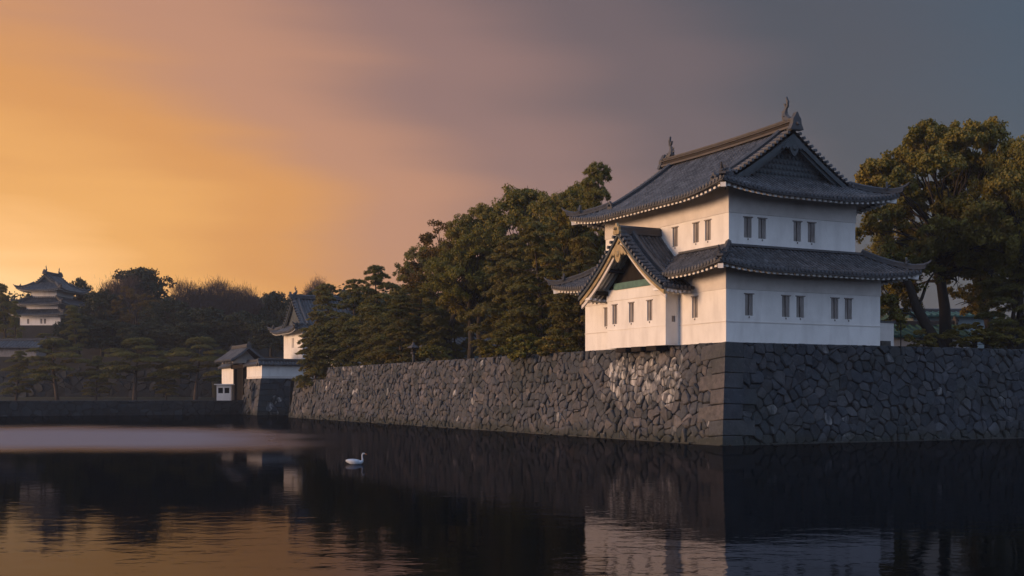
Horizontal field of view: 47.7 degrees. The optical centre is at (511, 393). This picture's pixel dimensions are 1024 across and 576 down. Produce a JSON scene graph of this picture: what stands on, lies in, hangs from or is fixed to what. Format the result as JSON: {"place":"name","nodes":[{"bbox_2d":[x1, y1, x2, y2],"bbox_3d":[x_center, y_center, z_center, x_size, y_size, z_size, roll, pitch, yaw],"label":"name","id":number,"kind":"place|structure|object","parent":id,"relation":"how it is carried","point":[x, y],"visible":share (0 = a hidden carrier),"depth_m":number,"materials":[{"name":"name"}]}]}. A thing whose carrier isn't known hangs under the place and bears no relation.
{"place":"outdoors","nodes":[
{"label":"outdoors","id":0,"kind":"place"},
{"bbox_2d":[0,400,68,400],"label":"causeway","id":1,"kind":"structure","parent":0,"point":[34,400],"depth_m":159.61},
{"bbox_2d":[214,384,234,400],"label":"guard booth","id":2,"kind":"object","parent":1,"relation":"on","point":[224,392],"visible":1,"depth_m":159.12,"materials":[{"name":"paint"}]},
{"bbox_2d":[218,362,232,399],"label":"plaster wall","id":3,"kind":"structure","parent":1,"relation":"on","point":[227,374],"depth_m":176.84,"materials":[{"name":"white paint"}]},
{"bbox_2d":[0,397,216,399],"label":"grassy bank","id":4,"kind":"structure","parent":0,"point":[106,398],"depth_m":210.17,"materials":[{"name":"green plant"}]},
{"bbox_2d":[0,351,37,399],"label":"pine tree","id":5,"kind":"object","parent":4,"relation":"on","point":[19,365],"visible":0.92,"depth_m":204.73,"materials":[{"name":"green plant"}]},
{"bbox_2d":[18,338,93,399],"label":"pine tree","id":6,"kind":"object","parent":4,"relation":"on","point":[36,375],"visible":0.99,"depth_m":202.58,"materials":[{"name":"green plant"}]},
{"bbox_2d":[81,355,116,399],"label":"pine tree","id":7,"kind":"object","parent":4,"relation":"on","point":[91,372],"visible":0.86,"depth_m":204.94,"materials":[{"name":"green plant"}]},
{"bbox_2d":[90,337,177,399],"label":"pine tree","id":8,"kind":"object","parent":4,"relation":"on","point":[115,367],"visible":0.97,"depth_m":201.69,"materials":[{"name":"green plant"}]},
{"bbox_2d":[150,355,178,399],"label":"pine tree","id":9,"kind":"object","parent":4,"relation":"on","point":[165,390],"visible":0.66,"depth_m":203.49,"materials":[{"name":"green plant"}]},
{"bbox_2d":[0,325,283,356],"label":"castle hill","id":10,"kind":"structure","parent":0,"point":[32,331],"depth_m":251.00,"materials":[{"name":"green plant"}]},
{"bbox_2d":[8,267,91,324],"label":"castle keep","id":11,"kind":"structure","parent":10,"relation":"on","point":[49,299],"depth_m":263.39,"materials":[{"name":"white paint"}]},
{"bbox_2d":[69,277,93,301],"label":"evergreen tree","id":12,"kind":"object","parent":10,"relation":"on","point":[80,283],"visible":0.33,"depth_m":274.45,"materials":[{"name":"green plant"}]},
{"bbox_2d":[111,266,176,324],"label":"evergreen tree","id":13,"kind":"object","parent":10,"relation":"on","point":[150,285],"visible":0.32,"depth_m":259.09,"materials":[{"name":"green plant"}]},
{"bbox_2d":[161,275,218,321],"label":"bare tree","id":14,"kind":"object","parent":10,"relation":"on","point":[191,295],"visible":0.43,"depth_m":262.99,"materials":[{"name":"plant"}]},
{"bbox_2d":[0,357,283,376],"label":"terrace","id":15,"kind":"structure","parent":0,"point":[82,366],"depth_m":214.50,"materials":[{"name":"green plant"}]},
{"bbox_2d":[0,283,22,338],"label":"pine tree","id":16,"kind":"object","parent":15,"relation":"on","point":[3,303],"visible":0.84,"depth_m":231.59,"materials":[{"name":"green plant"}]},
{"bbox_2d":[6,300,25,338],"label":"pine tree","id":17,"kind":"object","parent":15,"relation":"on","point":[13,321],"visible":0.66,"depth_m":228.58,"materials":[{"name":"green plant"}]},
{"bbox_2d":[0,337,52,356],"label":"guardhouse","id":18,"kind":"structure","parent":15,"relation":"on","point":[9,347],"depth_m":220.20,"materials":[{"name":"grey tile"}]},
{"bbox_2d":[34,333,62,354],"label":"pine tree","id":19,"kind":"object","parent":15,"relation":"on","point":[41,335],"visible":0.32,"depth_m":224.74,"materials":[{"name":"green plant"}]},
{"bbox_2d":[60,305,91,353],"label":"pine tree","id":20,"kind":"object","parent":15,"relation":"on","point":[71,313],"visible":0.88,"depth_m":227.36,"materials":[{"name":"green plant"}]},
{"bbox_2d":[51,314,101,353],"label":"evergreen tree","id":21,"kind":"object","parent":15,"relation":"on","point":[85,321],"visible":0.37,"depth_m":234.66,"materials":[{"name":"green plant"}]},
{"bbox_2d":[75,288,130,356],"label":"evergreen tree","id":22,"kind":"object","parent":15,"relation":"on","point":[95,302],"visible":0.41,"depth_m":247.75,"materials":[{"name":"green plant"}]},
{"bbox_2d":[0,367,221,396],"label":"stone wall","id":23,"kind":"structure","parent":15,"relation":"attached to","point":[71,386],"depth_m":214.09,"materials":[{"name":"grey stone"}]},
{"bbox_2d":[83,320,144,356],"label":"evergreen tree","id":24,"kind":"object","parent":15,"relation":"on","point":[110,340],"visible":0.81,"depth_m":229.95,"materials":[{"name":"green plant"}]},
{"bbox_2d":[86,270,149,324],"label":"bare tree","id":25,"kind":"object","parent":15,"relation":"on","point":[114,287],"visible":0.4,"depth_m":252.96,"materials":[{"name":"plant"}]},
{"bbox_2d":[106,285,160,352],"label":"evergreen tree","id":26,"kind":"object","parent":15,"relation":"on","point":[133,318],"visible":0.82,"depth_m":242.54,"materials":[{"name":"green plant"}]},
{"bbox_2d":[116,322,172,356],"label":"evergreen tree","id":27,"kind":"object","parent":15,"relation":"on","point":[151,330],"visible":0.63,"depth_m":228.10,"materials":[{"name":"green plant"}]},
{"bbox_2d":[155,322,213,356],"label":"evergreen tree","id":28,"kind":"object","parent":15,"relation":"on","point":[173,333],"visible":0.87,"depth_m":226.31,"materials":[{"name":"green plant"}]},
{"bbox_2d":[186,306,236,354],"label":"evergreen tree","id":29,"kind":"object","parent":15,"relation":"on","point":[213,317],"visible":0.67,"depth_m":237.29,"materials":[{"name":"green plant"}]},
{"bbox_2d":[189,275,244,324],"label":"bare tree","id":30,"kind":"object","parent":15,"relation":"on","point":[224,291],"visible":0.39,"depth_m":267.80,"materials":[{"name":"plant"}]},
{"bbox_2d":[225,281,263,329],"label":"bare tree","id":31,"kind":"object","parent":15,"relation":"on","point":[250,305],"visible":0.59,"depth_m":270.06,"materials":[{"name":"brown plant"}]},
{"bbox_2d":[248,320,283,356],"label":"evergreen tree","id":32,"kind":"object","parent":15,"relation":"on","point":[271,340],"visible":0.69,"depth_m":223.56,"materials":[{"name":"green plant"}]},
{"bbox_2d":[257,291,289,356],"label":"evergreen tree","id":33,"kind":"object","parent":15,"relation":"on","point":[274,303],"visible":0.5,"depth_m":266.19,"materials":[{"name":"green plant"}]},
{"bbox_2d":[302,271,336,294],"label":"bare tree","id":34,"kind":"object","parent":15,"relation":"on","point":[308,286],"visible":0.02,"depth_m":261.00,"materials":[{"name":"brown plant"}]},
{"bbox_2d":[215,342,263,399],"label":"castle gate","id":35,"kind":"structure","parent":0,"point":[238,356],"depth_m":168.80,"materials":[{"name":"paint"}]},
{"bbox_2d":[211,377,323,397],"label":"castle ground","id":36,"kind":"structure","parent":0,"point":[214,391],"depth_m":211.39,"materials":[{"name":"green plant"}]},
{"bbox_2d":[155,336,227,399],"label":"pine tree","id":37,"kind":"object","parent":36,"relation":"on","point":[184,366],"visible":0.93,"depth_m":200.88,"materials":[{"name":"green plant"}]},
{"bbox_2d":[266,286,352,358],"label":"castle turret","id":38,"kind":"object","parent":36,"relation":"on","point":[299,309],"visible":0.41,"depth_m":176.53,"materials":[{"name":"grey tile"}]},
{"bbox_2d":[295,311,329,357],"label":"pine tree","id":39,"kind":"object","parent":36,"relation":"on","point":[320,319],"visible":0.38,"depth_m":139.94,"materials":[{"name":"green plant"}]},
{"bbox_2d":[309,282,343,331],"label":"pine tree","id":40,"kind":"object","parent":36,"relation":"on","point":[320,294],"visible":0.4,"depth_m":157.08,"materials":[{"name":"green plant"}]},
{"bbox_2d":[304,320,354,371],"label":"pine tree","id":41,"kind":"object","parent":36,"relation":"on","point":[329,325],"visible":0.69,"depth_m":137.99,"materials":[{"name":"green plant"}]},
{"bbox_2d":[317,314,358,366],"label":"pine tree","id":42,"kind":"object","parent":36,"relation":"on","point":[344,317],"visible":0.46,"depth_m":136.97,"materials":[{"name":"green plant"}]},
{"bbox_2d":[326,278,368,334],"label":"pine tree","id":43,"kind":"object","parent":36,"relation":"on","point":[356,298],"visible":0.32,"depth_m":148.08,"materials":[{"name":"green plant"}]},
{"bbox_2d":[330,320,368,366],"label":"pine tree","id":44,"kind":"object","parent":36,"relation":"on","point":[351,334],"visible":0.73,"depth_m":131.96,"materials":[{"name":"green plant"}]},
{"bbox_2d":[344,306,391,362],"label":"pine tree","id":45,"kind":"object","parent":36,"relation":"on","point":[370,317],"visible":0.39,"depth_m":129.35,"materials":[{"name":"green plant"}]},
{"bbox_2d":[353,316,397,365],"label":"pine tree","id":46,"kind":"object","parent":36,"relation":"on","point":[377,323],"visible":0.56,"depth_m":124.94,"materials":[{"name":"green plant"}]},
{"bbox_2d":[348,265,407,362],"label":"pine tree","id":47,"kind":"object","parent":36,"relation":"on","point":[377,278],"visible":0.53,"depth_m":133.41,"materials":[{"name":"green plant"}]},
{"bbox_2d":[369,294,424,356],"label":"pine tree","id":48,"kind":"object","parent":36,"relation":"on","point":[398,301],"visible":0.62,"depth_m":120.03,"materials":[{"name":"green plant"}]},
{"bbox_2d":[374,319,421,363],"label":"pine tree","id":49,"kind":"object","parent":36,"relation":"on","point":[405,336],"visible":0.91,"depth_m":118.32,"materials":[{"name":"green plant"}]},
{"bbox_2d":[407,342,419,361],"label":"stone lantern","id":50,"kind":"object","parent":36,"relation":"on","point":[413,346],"visible":0.73,"depth_m":114.94,"materials":[{"name":"grey stone"}]},
{"bbox_2d":[389,273,445,360],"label":"pine tree","id":51,"kind":"object","parent":36,"relation":"on","point":[418,306],"visible":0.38,"depth_m":122.34,"materials":[{"name":"green plant"}]},
{"bbox_2d":[385,242,459,360],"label":"evergreen tree","id":52,"kind":"object","parent":36,"relation":"on","point":[411,254],"visible":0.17,"depth_m":146.95,"materials":[{"name":"green plant"}]},
{"bbox_2d":[415,345,452,360],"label":"shrub","id":53,"kind":"object","parent":36,"relation":"on","point":[426,351],"visible":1,"depth_m":109.42,"materials":[{"name":"green plant"}]},
{"bbox_2d":[399,219,471,355],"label":"evergreen tree","id":54,"kind":"object","parent":36,"relation":"on","point":[426,240],"visible":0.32,"depth_m":119.57,"materials":[{"name":"green plant"}]},
{"bbox_2d":[415,315,455,360],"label":"pine tree","id":55,"kind":"object","parent":36,"relation":"on","point":[432,324],"visible":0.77,"depth_m":118.54,"materials":[{"name":"green plant"}]},
{"bbox_2d":[436,302,478,358],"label":"pine tree","id":56,"kind":"object","parent":36,"relation":"on","point":[456,353],"visible":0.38,"depth_m":122.59,"materials":[{"name":"green plant"}]},
{"bbox_2d":[419,333,505,360],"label":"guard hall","id":57,"kind":"structure","parent":36,"relation":"on","point":[460,339],"depth_m":126.31,"materials":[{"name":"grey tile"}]},
{"bbox_2d":[419,233,506,358],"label":"evergreen tree","id":58,"kind":"object","parent":36,"relation":"on","point":[448,283],"visible":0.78,"depth_m":113.10,"materials":[{"name":"green plant"}]},
{"bbox_2d":[430,202,531,357],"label":"evergreen tree","id":59,"kind":"object","parent":36,"relation":"on","point":[479,212],"visible":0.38,"depth_m":115.28,"materials":[{"name":"green plant"}]},
{"bbox_2d":[469,314,506,357],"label":"pine tree","id":60,"kind":"object","parent":36,"relation":"on","point":[480,343],"visible":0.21,"depth_m":101.30,"materials":[{"name":"green plant"}]},
{"bbox_2d":[476,342,510,356],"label":"shrub","id":61,"kind":"object","parent":36,"relation":"on","point":[489,351],"visible":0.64,"depth_m":96.80,"materials":[{"name":"green plant"}]},
{"bbox_2d":[463,234,537,354],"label":"pine tree","id":62,"kind":"object","parent":36,"relation":"on","point":[498,291],"visible":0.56,"depth_m":99.50,"materials":[{"name":"green plant"}]},
{"bbox_2d":[0,283,1015,363],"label":"distant woods","id":63,"kind":"object","parent":36,"relation":"on","point":[13,297],"visible":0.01,"depth_m":179.34,"materials":[{"name":"green plant"}]},
{"bbox_2d":[462,183,556,333],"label":"evergreen tree","id":64,"kind":"object","parent":36,"relation":"on","point":[523,200],"visible":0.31,"depth_m":113.14,"materials":[{"name":"green plant"}]},
{"bbox_2d":[494,333,542,363],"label":"shrub","id":65,"kind":"object","parent":36,"relation":"on","point":[521,352],"visible":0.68,"depth_m":88.83,"materials":[{"name":"green plant"}]},
{"bbox_2d":[487,293,551,354],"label":"pine tree","id":66,"kind":"object","parent":36,"relation":"on","point":[511,301],"visible":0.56,"depth_m":94.37,"materials":[{"name":"green plant"}]},
{"bbox_2d":[500,220,568,337],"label":"pine tree","id":67,"kind":"object","parent":36,"relation":"on","point":[537,231],"visible":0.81,"depth_m":93.23,"materials":[{"name":"green plant"}]},
{"bbox_2d":[534,335,579,355],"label":"shrub","id":68,"kind":"object","parent":36,"relation":"on","point":[547,348],"visible":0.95,"depth_m":85.06,"materials":[{"name":"green plant"}]},
{"bbox_2d":[533,295,584,351],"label":"pine tree","id":69,"kind":"object","parent":36,"relation":"on","point":[557,308],"visible":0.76,"depth_m":89.02,"materials":[{"name":"green plant"}]},
{"bbox_2d":[526,192,604,346],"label":"evergreen tree","id":70,"kind":"object","parent":36,"relation":"on","point":[564,228],"visible":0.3,"depth_m":98.82,"materials":[{"name":"green plant"}]},
{"bbox_2d":[532,181,599,331],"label":"evergreen tree","id":71,"kind":"object","parent":36,"relation":"on","point":[575,191],"visible":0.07,"depth_m":109.47,"materials":[{"name":"green plant"}]},
{"bbox_2d":[556,236,596,350],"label":"pine tree","id":72,"kind":"object","parent":36,"relation":"on","point":[582,257],"visible":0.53,"depth_m":89.42,"materials":[{"name":"green plant"}]},
{"bbox_2d":[572,160,612,312],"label":"pine tree","id":73,"kind":"object","parent":36,"relation":"on","point":[595,193],"visible":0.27,"depth_m":96.02,"materials":[{"name":"green plant"}]},
{"bbox_2d":[880,321,894,345],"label":"plaster wall","id":74,"kind":"structure","parent":36,"relation":"on","point":[886,330],"depth_m":73.73,"materials":[{"name":"paint"}]},
{"bbox_2d":[860,216,924,319],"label":"camphor tree","id":75,"kind":"object","parent":36,"relation":"on","point":[906,304],"visible":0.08,"depth_m":95.17,"materials":[{"name":"green plant"}]},
{"bbox_2d":[876,234,947,346],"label":"leaning tree","id":76,"kind":"object","parent":36,"relation":"on","point":[891,300],"visible":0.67,"depth_m":85.72,"materials":[{"name":"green plant"}]},
{"bbox_2d":[903,329,938,346],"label":"shrub","id":77,"kind":"object","parent":36,"relation":"on","point":[929,340],"visible":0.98,"depth_m":83.55,"materials":[{"name":"green plant"}]},
{"bbox_2d":[880,316,972,347],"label":"green roofed house","id":78,"kind":"structure","parent":36,"relation":"on","point":[911,327],"depth_m":92.09,"materials":[{"name":"paint"}]},
{"bbox_2d":[854,115,1023,347],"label":"camphor tree","id":79,"kind":"object","parent":36,"relation":"on","point":[942,236],"visible":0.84,"depth_m":85.90,"materials":[{"name":"green plant"}]},
{"bbox_2d":[936,322,1007,347],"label":"shrub","id":80,"kind":"object","parent":36,"relation":"on","point":[975,339],"visible":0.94,"depth_m":83.55,"materials":[{"name":"green plant"}]},
{"bbox_2d":[947,200,1013,348],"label":"camphor tree","id":81,"kind":"object","parent":36,"relation":"on","point":[978,304],"visible":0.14,"depth_m":93.99,"materials":[{"name":"green plant"}]},
{"bbox_2d":[959,134,1023,348],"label":"camphor tree","id":82,"kind":"object","parent":36,"relation":"on","point":[1014,149],"visible":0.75,"depth_m":83.45,"materials":[{"name":"green plant"}]},
{"bbox_2d":[974,237,1023,348],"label":"pine tree","id":83,"kind":"object","parent":36,"relation":"on","point":[1016,292],"visible":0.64,"depth_m":83.67,"materials":[{"name":"green plant"}]},
{"bbox_2d":[987,325,1023,348],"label":"shrub","id":84,"kind":"object","parent":36,"relation":"on","point":[1000,341],"visible":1,"depth_m":81.77,"materials":[{"name":"green plant"}]},
{"bbox_2d":[0,414,1023,575],"bbox_3d":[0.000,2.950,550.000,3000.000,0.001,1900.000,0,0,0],"label":"moat water","id":85,"kind":"structure","parent":0,"point":[194,495],"depth_m":31.12,"materials":[{"name":"black liquid"}]},
{"bbox_2d":[0,400,243,415],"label":"stone wall","id":86,"kind":"structure","parent":85,"relation":"in","point":[108,407],"depth_m":157.75,"materials":[{"name":"grey stone"}]},
{"bbox_2d":[288,379,325,418],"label":"stone wall","id":87,"kind":"structure","parent":85,"relation":"in","point":[306,402],"depth_m":138.09,"materials":[{"name":"grey stone"}]},
{"bbox_2d":[291,325,333,387],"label":"pine tree","id":88,"kind":"object","parent":87,"relation":"on","point":[310,349],"visible":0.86,"depth_m":138.28,"materials":[{"name":"green plant"}]},
{"bbox_2d":[346,453,364,463],"bbox_3d":[-6.531,2.734,48.574,0.896,0.519,0.357,0,0,0],"label":"swan","id":89,"kind":"object","parent":85,"relation":"on","point":[353,461],"visible":1,"depth_m":48.47,"materials":[{"name":"white"}]},
{"bbox_2d":[294,342,725,445],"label":"stone wall","id":90,"kind":"structure","parent":85,"relation":"in","point":[675,394],"depth_m":84.02,"materials":[{"name":"grey stone"}]},
{"bbox_2d":[544,97,931,352],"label":"castle tower","id":91,"kind":"structure","parent":90,"relation":"on","point":[749,237],"depth_m":70.83,"materials":[{"name":"white paint"}]},
{"bbox_2d":[603,307,606,328],"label":"window","id":92,"kind":"structure","parent":91,"relation":"in","point":[603,307],"depth_m":78.86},
{"bbox_2d":[611,304,617,325],"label":"window","id":93,"kind":"structure","parent":91,"relation":"in","point":[615,305],"depth_m":75.98,"materials":[{"name":"wood"}]},
{"bbox_2d":[628,302,634,324],"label":"window","id":94,"kind":"structure","parent":91,"relation":"in","point":[631,303],"depth_m":74.21,"materials":[{"name":"wood"}]},
{"bbox_2d":[646,299,652,322],"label":"window","id":95,"kind":"structure","parent":91,"relation":"in","point":[649,302],"depth_m":72.33,"materials":[{"name":"wood"}]},
{"bbox_2d":[671,226,678,248],"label":"window","id":96,"kind":"structure","parent":91,"relation":"in","point":[675,229],"depth_m":72.98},
{"bbox_2d":[691,296,698,319],"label":"window","id":97,"kind":"structure","parent":91,"relation":"in","point":[695,298],"depth_m":69.76,"materials":[{"name":"wood"}]},
{"bbox_2d":[692,221,699,244],"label":"window","id":98,"kind":"structure","parent":91,"relation":"in","point":[696,226],"depth_m":71.10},
{"bbox_2d":[704,219,711,242],"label":"window","id":99,"kind":"structure","parent":91,"relation":"in","point":[708,223],"depth_m":70.02,"materials":[{"name":"wood"}]},
{"bbox_2d":[743,216,752,239],"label":"window","id":100,"kind":"structure","parent":91,"relation":"in","point":[747,221],"depth_m":68.86,"materials":[{"name":"grey wood"}]},
{"bbox_2d":[744,293,753,317],"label":"window","id":101,"kind":"structure","parent":91,"relation":"in","point":[748,296],"depth_m":67.85,"materials":[{"name":"grey wood"}]},
{"bbox_2d":[757,217,766,240],"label":"window","id":102,"kind":"structure","parent":91,"relation":"in","point":[761,222],"depth_m":69.35,"materials":[{"name":"grey wood"}]},
{"bbox_2d":[781,295,790,318],"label":"window","id":103,"kind":"structure","parent":91,"relation":"in","point":[784,297],"depth_m":69.02,"materials":[{"name":"grey wood"}]},
{"bbox_2d":[793,220,801,243],"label":"window","id":104,"kind":"structure","parent":91,"relation":"in","point":[797,223],"depth_m":70.57,"materials":[{"name":"grey wood"}]},
{"bbox_2d":[796,295,804,319],"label":"window","id":105,"kind":"structure","parent":91,"relation":"in","point":[799,299],"depth_m":69.57,"materials":[{"name":"grey wood"}]},
{"bbox_2d":[807,221,816,244],"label":"window","id":106,"kind":"structure","parent":91,"relation":"in","point":[810,224],"depth_m":71.05,"materials":[{"name":"grey wood"}]},
{"bbox_2d":[830,297,839,320],"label":"window","id":107,"kind":"structure","parent":91,"relation":"in","point":[833,299],"depth_m":70.74,"materials":[{"name":"grey wood"}]},
{"bbox_2d":[844,298,852,321],"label":"window","id":108,"kind":"structure","parent":91,"relation":"in","point":[847,300],"depth_m":71.28,"materials":[{"name":"grey wood"}]},
{"bbox_2d":[723,342,1023,445],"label":"stone wall","id":109,"kind":"structure","parent":85,"relation":"in","point":[779,393],"depth_m":71.19,"materials":[{"name":"grey stone"}]},
{"bbox_2d":[880,341,890,349],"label":"capstone","id":110,"kind":"object","parent":109,"relation":"on","point":[885,343],"visible":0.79,"depth_m":72.52,"materials":[{"name":"stone"}]},
{"bbox_2d":[0,0,1023,318],"label":"sky","id":111,"kind":"structure","parent":0,"point":[266,145],"materials":[{"name":"orange"}]},
{"bbox_2d":[880,308,994,347],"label":"blue house","id":112,"kind":"structure","parent":0,"point":[932,314],"depth_m":109.25,"materials":[{"name":"green metal"}]},
{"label":"gate terrace","id":113,"kind":"structure","parent":0,"visible":0},
{"bbox_2d":[243,358,313,378],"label":"plaster wall","id":114,"kind":"structure","parent":113,"relation":"on","point":[258,368],"depth_m":160.23,"materials":[{"name":"white paint"}]},
{"bbox_2d":[241,378,320,414],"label":"stone wall","id":115,"kind":"structure","parent":113,"relation":"attached to","point":[266,396],"depth_m":159.29,"materials":[{"name":"grey stone"}]}
]}

